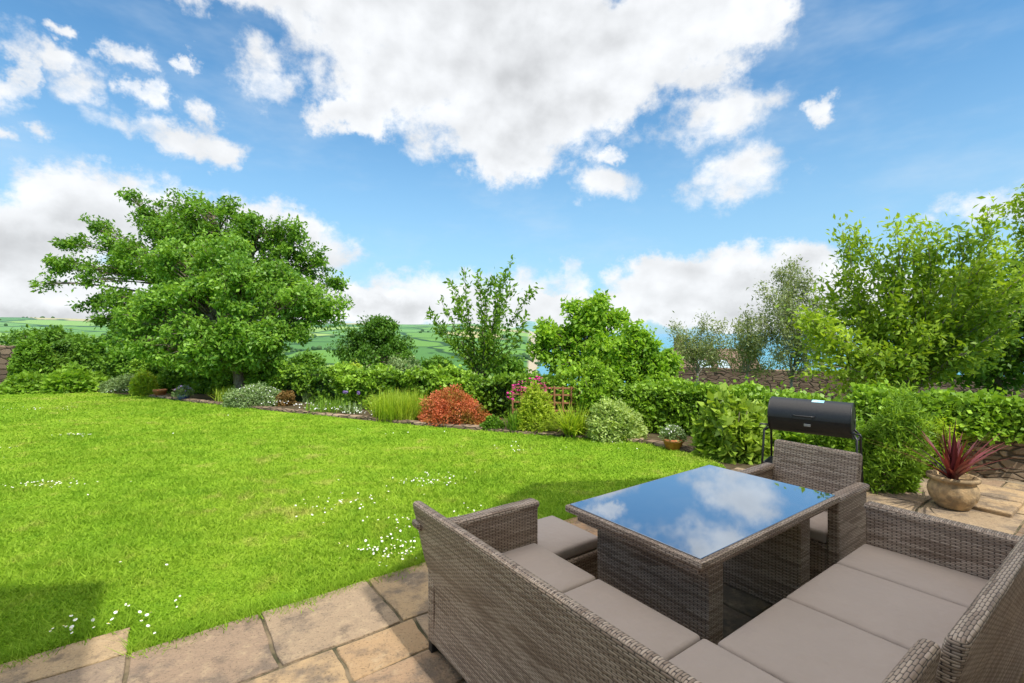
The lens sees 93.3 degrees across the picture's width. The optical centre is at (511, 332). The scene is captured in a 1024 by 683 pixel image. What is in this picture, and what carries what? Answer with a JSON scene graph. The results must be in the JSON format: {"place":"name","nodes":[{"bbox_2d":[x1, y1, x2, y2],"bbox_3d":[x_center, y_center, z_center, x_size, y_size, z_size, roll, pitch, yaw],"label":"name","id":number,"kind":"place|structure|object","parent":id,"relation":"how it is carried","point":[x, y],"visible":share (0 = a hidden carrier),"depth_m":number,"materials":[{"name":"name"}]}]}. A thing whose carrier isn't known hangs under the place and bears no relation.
{"place":"outdoors","nodes":[
{"label":"outdoors","id":0,"kind":"place"},
{"bbox_2d":[206,385,235,401],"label":"border grass","id":1,"kind":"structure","parent":0,"point":[216,396],"depth_m":11.93,"materials":[{"name":"green plant"}]},
{"bbox_2d":[339,401,363,413],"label":"border grass","id":2,"kind":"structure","parent":0,"point":[352,409],"depth_m":10.16,"materials":[{"name":"green plant"}]},
{"bbox_2d":[0,391,724,672],"bbox_3d":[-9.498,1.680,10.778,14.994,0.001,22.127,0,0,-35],"label":"lawn","id":3,"kind":"structure","parent":0,"point":[218,579],"depth_m":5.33,"materials":[{"name":"green plant"}]},
{"bbox_2d":[9,433,511,632],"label":"daisy centres","id":4,"kind":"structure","parent":3,"relation":"on","point":[318,496],"depth_m":3.72,"materials":[{"name":"yellow plant"}]},
{"bbox_2d":[0,406,637,633],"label":"daisy flowers","id":5,"kind":"object","parent":3,"relation":"on","point":[115,612],"visible":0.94,"depth_m":3.82,"materials":[{"name":"white plant"}]},
{"bbox_2d":[662,437,684,450],"bbox_3d":[2.331,1.600,6.992,0.310,0.160,0.310,0,0,0],"label":"terracotta pot","id":6,"kind":"object","parent":3,"relation":"on","point":[672,445],"visible":0.66,"depth_m":6.88,"materials":[{"name":"orange ceramic"}]},
{"bbox_2d":[658,424,686,441],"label":"potted heather","id":7,"kind":"object","parent":6,"relation":"in","point":[678,433],"visible":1,"depth_m":6.94,"materials":[{"name":"white plant"}]},
{"bbox_2d":[0,317,725,663],"bbox_3d":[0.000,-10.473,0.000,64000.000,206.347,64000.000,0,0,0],"label":"ground","id":8,"kind":"structure","parent":0,"point":[428,343],"depth_m":1117.23,"materials":[{"name":"green plant"}]},
{"bbox_2d":[0,345,36,383],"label":"garden wall","id":9,"kind":"structure","parent":8,"relation":"on","point":[5,352],"depth_m":15.77,"materials":[{"name":"brown stone"}]},
{"bbox_2d":[6,329,59,376],"bbox_3d":[-15.271,0.742,15.494,1.262,1.731,1.336,0,0,38],"label":"ivy mound","id":10,"kind":"object","parent":9,"relation":"attached to","point":[30,350],"visible":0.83,"depth_m":15.28,"materials":[{"name":"green plant"}]},
{"bbox_2d":[0,324,94,350],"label":"broadleaf tree","id":11,"kind":"object","parent":8,"relation":"on","point":[51,333],"visible":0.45,"depth_m":29.40,"materials":[{"name":"green plant"}]},
{"bbox_2d":[28,187,351,358],"bbox_3d":[-11.027,-1.462,15.993,11.191,7.128,3.412,0,0,0],"label":"broadleaf tree","id":12,"kind":"object","parent":8,"relation":"on","point":[154,226],"visible":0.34,"depth_m":16.14,"materials":[{"name":"green plant"}]},
{"bbox_2d":[0,316,542,373],"bbox_3d":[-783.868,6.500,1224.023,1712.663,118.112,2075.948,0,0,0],"label":"distant woodland","id":13,"kind":"object","parent":8,"relation":"on","point":[525,355],"visible":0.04,"depth_m":859.09,"materials":[{"name":"green plant"}]},
{"bbox_2d":[288,347,326,366],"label":"broadleaf tree","id":14,"kind":"object","parent":8,"relation":"on","point":[309,357],"visible":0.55,"depth_m":29.64,"materials":[{"name":"green plant"}]},
{"bbox_2d":[149,368,581,419],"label":"garden wall","id":15,"kind":"structure","parent":8,"relation":"on","point":[300,399],"depth_m":10.60,"materials":[{"name":"stone"}]},
{"bbox_2d":[128,356,582,422],"bbox_3d":[-5.145,1.128,12.024,14.257,1.310,1.240,0,0,25],"label":"ivy hedge","id":16,"kind":"object","parent":15,"relation":"on","point":[342,375],"visible":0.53,"depth_m":10.65,"materials":[{"name":"green plant"}]},
{"bbox_2d":[324,314,425,370],"bbox_3d":[-6.397,1.550,23.441,3.984,5.311,4.755,0,0,-41],"label":"broadleaf tree","id":17,"kind":"object","parent":8,"relation":"on","point":[375,340],"visible":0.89,"depth_m":23.43,"materials":[{"name":"green plant"}]},
{"bbox_2d":[387,354,421,370],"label":"shrub","id":18,"kind":"object","parent":8,"relation":"on","point":[398,364],"visible":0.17,"depth_m":12.75,"materials":[{"name":"green plant"}]},
{"bbox_2d":[100,389,758,469],"bbox_3d":[-6.598,1.686,11.312,33.959,0.001,4.020,0,0,22],"label":"planting bed","id":19,"kind":"object","parent":8,"relation":"on","point":[364,412],"visible":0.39,"depth_m":10.00,"materials":[{"name":"soil"}]},
{"bbox_2d":[0,369,49,394],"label":"shrub","id":20,"kind":"object","parent":19,"relation":"on","point":[24,382],"visible":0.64,"depth_m":13.42,"materials":[{"name":"green plant"}]},
{"bbox_2d":[36,360,110,393],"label":"shrub","id":21,"kind":"object","parent":19,"relation":"on","point":[72,377],"visible":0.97,"depth_m":13.56,"materials":[{"name":"green plant"}]},
{"bbox_2d":[92,373,133,392],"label":"lavender bush","id":22,"kind":"object","parent":19,"relation":"on","point":[121,383],"visible":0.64,"depth_m":13.75,"materials":[{"name":"green plant"}]},
{"bbox_2d":[51,334,202,378],"bbox_3d":[-12.690,0.937,15.773,6.887,1.800,1.162,0,0,22],"label":"ivy hedge","id":23,"kind":"object","parent":19,"relation":"on","point":[80,350],"visible":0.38,"depth_m":15.75,"materials":[{"name":"green plant"}]},
{"bbox_2d":[127,370,159,395],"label":"shrub","id":24,"kind":"object","parent":19,"relation":"on","point":[143,383],"visible":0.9,"depth_m":12.96,"materials":[{"name":"green plant"}]},
{"bbox_2d":[152,389,166,394],"bbox_3d":[-9.270,1.585,12.735,0.320,0.190,0.320,0,0,0],"label":"terracotta pot","id":25,"kind":"object","parent":19,"relation":"on","point":[159,391],"visible":0.91,"depth_m":12.64,"materials":[{"name":"orange ceramic"}]},
{"bbox_2d":[156,362,191,393],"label":"shrub","id":26,"kind":"object","parent":19,"relation":"on","point":[166,376],"visible":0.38,"depth_m":13.66,"materials":[{"name":"green plant"}]},
{"bbox_2d":[176,395,189,399],"bbox_3d":[-8.215,1.605,12.088,0.300,0.150,0.300,0,0,0],"label":"blue glazed pot","id":27,"kind":"object","parent":19,"relation":"on","point":[182,397],"visible":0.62,"depth_m":11.99,"materials":[{"name":"ceramic"}]},
{"bbox_2d":[170,384,193,397],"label":"potted lavender","id":28,"kind":"object","parent":27,"relation":"in","point":[181,389],"visible":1,"depth_m":12.00,"materials":[{"name":"green plant"}]},
{"bbox_2d":[92,224,355,396],"bbox_3d":[-7.250,-0.516,12.281,6.359,4.455,2.255,0,0,0],"label":"ornamental tree","id":29,"kind":"object","parent":19,"relation":"on","point":[238,340],"visible":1,"depth_m":12.01,"materials":[{"name":"green plant"}]},
{"bbox_2d":[107,390,372,414],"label":"white border flowers","id":30,"kind":"object","parent":19,"relation":"on","point":[301,404],"visible":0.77,"depth_m":10.03,"materials":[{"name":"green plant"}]},
{"bbox_2d":[220,381,289,407],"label":"hebe bush","id":31,"kind":"object","parent":19,"relation":"on","point":[259,393],"visible":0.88,"depth_m":10.99,"materials":[{"name":"green plant"}]},
{"bbox_2d":[274,390,296,405],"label":"shrub","id":32,"kind":"object","parent":19,"relation":"on","point":[287,396],"visible":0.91,"depth_m":11.20,"materials":[{"name":"brown plant"}]},
{"bbox_2d":[301,388,314,402],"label":"border grass","id":33,"kind":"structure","parent":19,"relation":"on","point":[304,397],"depth_m":11.64,"materials":[{"name":"green plant"}]},
{"bbox_2d":[302,395,352,412],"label":"border grass","id":34,"kind":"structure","parent":19,"relation":"on","point":[321,406],"depth_m":10.24,"materials":[{"name":"green plant"}]},
{"bbox_2d":[343,360,362,367],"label":"shrub","id":35,"kind":"object","parent":19,"relation":"on","point":[357,365],"visible":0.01,"depth_m":12.83,"materials":[{"name":"green plant"}]},
{"bbox_2d":[357,386,427,422],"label":"border grass","id":36,"kind":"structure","parent":19,"relation":"on","point":[402,407],"depth_m":9.24,"materials":[{"name":"green plant"}]},
{"bbox_2d":[149,394,699,452],"bbox_3d":[-3.331,1.663,9.855,13.739,0.074,0.559,0,0,26],"label":"stone edging","id":37,"kind":"object","parent":19,"relation":"on","point":[658,443],"visible":0.59,"depth_m":8.86,"materials":[{"name":"grey stone"}]},
{"bbox_2d":[416,383,500,425],"bbox_3d":[-1.015,1.335,9.089,1.470,0.781,1.223,0,0,-29],"label":"spirea bush","id":38,"kind":"object","parent":19,"relation":"on","point":[470,410],"visible":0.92,"depth_m":8.88,"materials":[{"name":"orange plant"}]},
{"bbox_2d":[479,414,505,430],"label":"shrub","id":39,"kind":"object","parent":19,"relation":"on","point":[492,421],"visible":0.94,"depth_m":8.34,"materials":[{"name":"green plant"}]},
{"bbox_2d":[501,409,524,432],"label":"border grass","id":40,"kind":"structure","parent":19,"relation":"on","point":[512,421],"depth_m":8.18,"materials":[{"name":"green plant"}]},
{"bbox_2d":[512,384,517,412],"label":"magenta flower","id":41,"kind":"object","parent":19,"relation":"on","point":[515,396],"visible":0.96,"depth_m":8.39,"materials":[{"name":"pink plant"}]},
{"bbox_2d":[513,380,561,432],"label":"shrub","id":42,"kind":"object","parent":19,"relation":"on","point":[533,408],"visible":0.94,"depth_m":8.15,"materials":[{"name":"green plant"}]},
{"bbox_2d":[512,386,580,414],"bbox_3d":[0.608,1.315,8.639,1.236,0.730,0.046,0,0,9],"label":"trellis panel","id":43,"kind":"object","parent":19,"relation":"on","point":[554,395],"visible":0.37,"depth_m":8.60,"materials":[{"name":"wood"}]},
{"bbox_2d":[532,400,616,436],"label":"daylily clump","id":44,"kind":"object","parent":19,"relation":"on","point":[574,425],"visible":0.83,"depth_m":7.80,"materials":[{"name":"green plant"}]},
{"bbox_2d":[584,395,649,443],"bbox_3d":[1.673,1.368,7.702,1.058,0.763,0.868,0,0,0],"label":"variegated shrub","id":45,"kind":"object","parent":19,"relation":"on","point":[622,418],"visible":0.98,"depth_m":7.54,"materials":[{"name":"green plant"}]},
{"bbox_2d":[584,370,852,435],"bbox_3d":[3.136,1.226,7.842,4.252,1.146,1.320,0,0,35],"label":"ivy hedge","id":46,"kind":"object","parent":19,"relation":"on","point":[666,395],"visible":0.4,"depth_m":8.01,"materials":[{"name":"green plant"}]},
{"bbox_2d":[688,382,781,464],"bbox_3d":[3.053,1.254,6.587,1.211,1.153,1.011,0,0,0],"label":"hydrangea bush","id":47,"kind":"object","parent":19,"relation":"on","point":[727,429],"visible":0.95,"depth_m":6.39,"materials":[{"name":"green plant"}]},
{"bbox_2d":[766,416,809,444],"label":"hydrangea bush","id":48,"kind":"object","parent":19,"relation":"on","point":[791,436],"visible":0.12,"depth_m":6.33,"materials":[{"name":"green plant"}]},
{"bbox_2d":[801,413,869,450],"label":"shrub","id":49,"kind":"object","parent":19,"relation":"on","point":[838,443],"visible":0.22,"depth_m":5.83,"materials":[{"name":"green plant"}]},
{"bbox_2d":[420,352,454,369],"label":"broadleaf tree","id":50,"kind":"object","parent":8,"relation":"on","point":[435,360],"visible":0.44,"depth_m":39.48,"materials":[{"name":"green plant"}]},
{"bbox_2d":[425,254,543,376],"bbox_3d":[-0.719,-0.015,12.446,3.030,3.941,1.643,0,0,0],"label":"cherry tree","id":51,"kind":"object","parent":8,"relation":"on","point":[487,340],"visible":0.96,"depth_m":12.31,"materials":[{"name":"green plant"}]},
{"bbox_2d":[474,350,525,375],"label":"broadleaf tree","id":52,"kind":"object","parent":8,"relation":"on","point":[516,363],"visible":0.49,"depth_m":25.38,"materials":[{"name":"green plant"}]},
{"bbox_2d":[524,288,630,380],"bbox_3d":[1.424,0.381,10.206,2.353,2.654,1.218,0,0,0],"label":"fig tree","id":53,"kind":"object","parent":8,"relation":"on","point":[582,336],"visible":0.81,"depth_m":10.13,"materials":[{"name":"green plant"}]},
{"bbox_2d":[602,318,684,384],"bbox_3d":[2.519,0.709,9.272,1.578,2.005,1.015,0,0,9],"label":"fig tree","id":54,"kind":"object","parent":8,"relation":"on","point":[634,354],"visible":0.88,"depth_m":9.14,"materials":[{"name":"green plant"}]},
{"bbox_2d":[586,395,703,432],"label":"garden wall","id":55,"kind":"structure","parent":8,"relation":"on","point":[667,413],"depth_m":8.14,"materials":[{"name":"stone"}]},
{"bbox_2d":[572,350,623,413],"bbox_3d":[1.597,0.879,8.682,1.019,1.144,0.988,0,0,25],"label":"ivy mound","id":56,"kind":"object","parent":55,"relation":"on","point":[598,375],"visible":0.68,"depth_m":8.49,"materials":[{"name":"green plant"}]},
{"bbox_2d":[663,311,737,383],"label":"olive tree","id":57,"kind":"object","parent":8,"relation":"on","point":[695,352],"visible":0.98,"depth_m":16.08,"materials":[{"name":"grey plant"}]},
{"bbox_2d":[674,336,760,368],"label":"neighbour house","id":58,"kind":"structure","parent":8,"relation":"on","point":[733,354],"depth_m":34.02,"materials":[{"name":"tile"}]},
{"bbox_2d":[718,295,779,383],"bbox_3d":[7.685,1.242,15.824,1.896,4.956,2.933,0,0,44],"label":"olive tree","id":59,"kind":"object","parent":8,"relation":"on","point":[752,346],"visible":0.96,"depth_m":15.43,"materials":[{"name":"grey plant"}]},
{"bbox_2d":[746,253,842,387],"bbox_3d":[8.591,0.617,14.845,2.875,6.354,2.624,0,0,0],"label":"olive tree","id":60,"kind":"object","parent":8,"relation":"on","point":[791,342],"visible":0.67,"depth_m":14.77,"materials":[{"name":"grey plant"}]},
{"bbox_2d":[670,366,1023,422],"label":"boundary wall","id":61,"kind":"structure","parent":8,"relation":"on","point":[774,380],"depth_m":18.48,"materials":[{"name":"stone"}]},
{"bbox_2d":[774,192,1023,398],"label":"cherry tree","id":62,"kind":"object","parent":8,"relation":"on","point":[906,337],"visible":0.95,"depth_m":7.88,"materials":[{"name":"green plant"}]},
{"bbox_2d":[865,420,1023,481],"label":"garden wall","id":63,"kind":"structure","parent":8,"relation":"on","point":[1010,470],"depth_m":5.50,"materials":[{"name":"stone"}]},
{"bbox_2d":[846,378,1023,445],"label":"ivy hedge","id":64,"kind":"object","parent":63,"relation":"on","point":[996,413],"visible":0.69,"depth_m":5.62,"materials":[{"name":"green plant"}]},
{"bbox_2d":[930,255,1023,394],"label":"evergreen tree","id":65,"kind":"object","parent":8,"relation":"on","point":[1009,368],"visible":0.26,"depth_m":10.23,"materials":[{"name":"green plant"}]},
{"bbox_2d":[999,183,1023,260],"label":"broadleaf tree","id":66,"kind":"object","parent":8,"relation":"on","point":[1019,201],"visible":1,"depth_m":7.14,"materials":[{"name":"green plant"}]},
{"bbox_2d":[0,467,1023,682],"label":"patio paving","id":67,"kind":"structure","parent":0,"point":[240,652],"depth_m":2.58,"materials":[{"name":"stone"}]},
{"bbox_2d":[538,516,597,579],"bbox_3d":[0.233,1.474,3.120,0.505,0.389,0.495,0,0,-36],"label":"footstool","id":68,"kind":"object","parent":67,"relation":"on","point":[572,544],"visible":0.18,"depth_m":3.02,"materials":[{"name":"fabric"}]},
{"bbox_2d":[412,498,940,682],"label":"corner sofa","id":69,"kind":"object","parent":67,"relation":"on","point":[510,600],"visible":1,"depth_m":1.97,"materials":[{"name":"wicker"}]},
{"bbox_2d":[565,465,839,644],"bbox_3d":[1.153,1.323,2.871,1.460,0.670,0.880,0,0,-36],"label":"dining table","id":70,"kind":"object","parent":67,"relation":"on","point":[681,548],"visible":0.95,"depth_m":2.68,"materials":[{"name":"wicker"}]},
{"bbox_2d":[737,439,869,579],"bbox_3d":[2.022,1.248,3.397,0.565,0.840,0.696,0,0,-36],"label":"wicker armchair","id":71,"kind":"object","parent":67,"relation":"on","point":[837,532],"visible":0.32,"depth_m":3.31,"materials":[{"name":"wicker"}]},
{"bbox_2d":[759,396,863,482],"bbox_3d":[3.175,1.182,5.140,0.932,0.956,0.504,0,0,41],"label":"barrel barbecue","id":72,"kind":"object","parent":67,"relation":"on","point":[823,418],"visible":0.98,"depth_m":5.01,"materials":[{"name":"metal"}]},
{"bbox_2d":[718,501,1023,682],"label":"wicker sofa","id":73,"kind":"object","parent":67,"relation":"on","point":[887,595],"visible":0.96,"depth_m":2.10,"materials":[{"name":"fabric"}]},
{"bbox_2d":[845,372,939,494],"bbox_3d":[4.066,1.091,5.277,0.924,1.373,0.852,0,0,0],"label":"shrub","id":74,"kind":"object","parent":67,"relation":"on","point":[902,473],"visible":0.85,"depth_m":5.06,"materials":[{"name":"green plant"}]},
{"bbox_2d":[899,411,977,478],"bbox_3d":[5.016,1.312,5.656,0.752,0.906,0.620,0,0,0],"label":"shrub","id":75,"kind":"object","parent":67,"relation":"on","point":[941,423],"visible":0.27,"depth_m":5.55,"materials":[{"name":"green plant"}]},
{"bbox_2d":[926,470,981,510],"bbox_3d":[4.222,1.516,4.631,0.400,0.305,0.400,0,0,0],"label":"cordyline pot","id":76,"kind":"object","parent":67,"relation":"on","point":[962,493],"visible":0.91,"depth_m":4.51,"materials":[{"name":"ceramic"}]},
{"bbox_2d":[869,419,1019,479],"bbox_3d":[4.211,1.117,4.713,1.268,0.607,1.047,0,0,-29],"label":"cordyline","id":77,"kind":"object","parent":76,"relation":"in","point":[956,464],"visible":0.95,"depth_m":4.60,"materials":[{"name":"red plant"}]},
{"bbox_2d":[972,484,1023,517],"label":"stone step","id":78,"kind":"object","parent":67,"relation":"on","point":[1002,501],"visible":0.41,"depth_m":4.68,"materials":[{"name":"stone"}]},
{"bbox_2d":[0,0,1023,333],"label":"sky","id":79,"kind":"structure","parent":0,"point":[664,156],"materials":[{"name":"blue"}]},
{"bbox_2d":[537,334,1023,385],"bbox_3d":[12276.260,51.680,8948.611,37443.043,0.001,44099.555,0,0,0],"label":"sea water","id":80,"kind":"structure","parent":0,"point":[665,338],"depth_m":1718.44,"materials":[{"name":"blue liquid"}]}
]}

